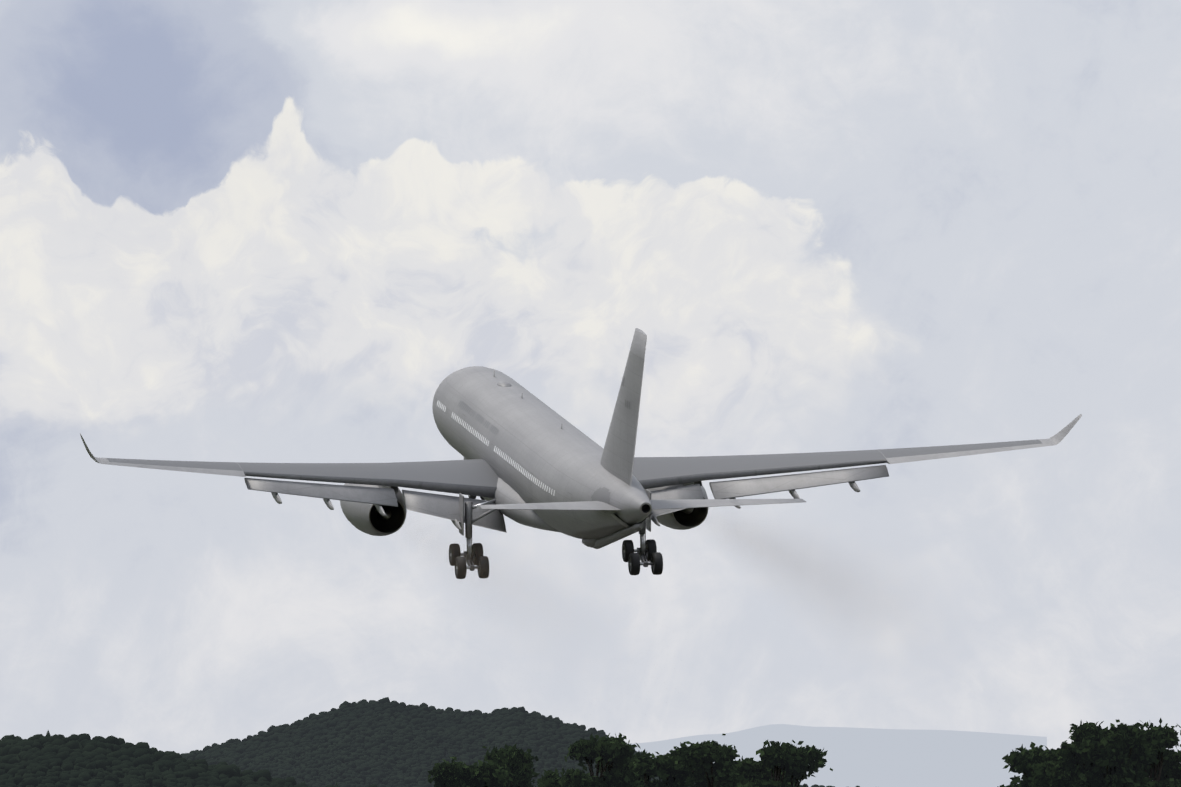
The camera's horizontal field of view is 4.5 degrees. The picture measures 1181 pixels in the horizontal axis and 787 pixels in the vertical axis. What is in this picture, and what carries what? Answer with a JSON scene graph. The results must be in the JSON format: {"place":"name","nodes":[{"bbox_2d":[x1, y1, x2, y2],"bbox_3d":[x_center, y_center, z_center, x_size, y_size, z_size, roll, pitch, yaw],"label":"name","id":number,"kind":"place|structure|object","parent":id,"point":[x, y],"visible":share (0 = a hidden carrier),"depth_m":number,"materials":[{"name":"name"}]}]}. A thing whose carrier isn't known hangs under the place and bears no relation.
{"place":"outdoors","nodes":[
{"label":"outdoors","id":0,"kind":"place"},
{"bbox_2d":[0,730,377,786],"bbox_3d":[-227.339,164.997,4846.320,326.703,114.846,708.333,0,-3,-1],"label":"ridge","id":1,"kind":"structure","parent":0,"point":[60,760],"depth_m":4951.47,"materials":[{"name":"green plant"}]},
{"bbox_2d":[427,756,507,786],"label":"tree","id":2,"kind":"object","parent":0,"point":[453,773],"visible":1,"depth_m":1119.11,"materials":[{"name":"green plant"}]},
{"bbox_2d":[482,743,539,786],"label":"tree","id":3,"kind":"object","parent":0,"point":[515,764],"visible":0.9,"depth_m":1148.28,"materials":[{"name":"green plant"}]},
{"bbox_2d":[180,697,859,786],"bbox_3d":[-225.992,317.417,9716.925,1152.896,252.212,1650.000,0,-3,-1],"label":"hill","id":4,"kind":"structure","parent":0,"point":[385,742],"depth_m":9868.50,"materials":[{"name":"green plant"}]},
{"bbox_2d":[80,328,1081,578],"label":"airplane","id":5,"kind":"object","parent":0,"point":[530,460],"visible":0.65,"depth_m":897.47,"materials":[{"name":"grey paint"}]},
{"bbox_2d":[537,733,640,786],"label":"tree","id":6,"kind":"object","parent":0,"point":[614,753],"visible":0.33,"depth_m":1109.39,"materials":[{"name":"green plant"}]},
{"bbox_2d":[0,0,1180,753],"label":"sky","id":7,"kind":"structure","parent":0,"point":[249,231],"materials":[{"name":"white"}]},
{"bbox_2d":[595,752,653,786],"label":"tree","id":8,"kind":"object","parent":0,"point":[628,768],"visible":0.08,"depth_m":1176.90,"materials":[{"name":"green plant"}]},
{"bbox_2d":[628,749,695,786],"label":"tree","id":9,"kind":"object","parent":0,"point":[646,765],"visible":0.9,"depth_m":1158.79,"materials":[{"name":"green plant"}]},
{"bbox_2d":[668,734,744,786],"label":"tree","id":10,"kind":"object","parent":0,"point":[721,771],"visible":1,"depth_m":1117.50,"materials":[{"name":"green plant"}]},
{"bbox_2d":[736,740,832,786],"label":"tree","id":11,"kind":"object","parent":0,"point":[792,761],"visible":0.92,"depth_m":1139.60,"materials":[{"name":"green plant"}]},
{"bbox_2d":[765,768,805,786],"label":"tree","id":12,"kind":"object","parent":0,"point":[786,778],"visible":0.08,"depth_m":1167.71,"materials":[{"name":"green plant"}]},
{"bbox_2d":[627,724,1046,786],"bbox_3d":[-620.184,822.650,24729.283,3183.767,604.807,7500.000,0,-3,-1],"label":"mountain","id":13,"kind":"structure","parent":0,"point":[865,757],"depth_m":25493.44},
{"bbox_2d":[997,742,1064,786],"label":"tree","id":14,"kind":"object","parent":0,"point":[1023,760],"visible":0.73,"depth_m":1127.99,"materials":[{"name":"green plant"}]},
{"bbox_2d":[1028,719,1156,786],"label":"tree","id":15,"kind":"object","parent":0,"point":[1091,752],"visible":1,"depth_m":1099.20,"materials":[{"name":"green plant"}]},
{"bbox_2d":[1105,718,1180,786],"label":"tree","id":16,"kind":"object","parent":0,"point":[1162,768],"visible":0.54,"depth_m":1149.69,"materials":[{"name":"green plant"}]}
]}

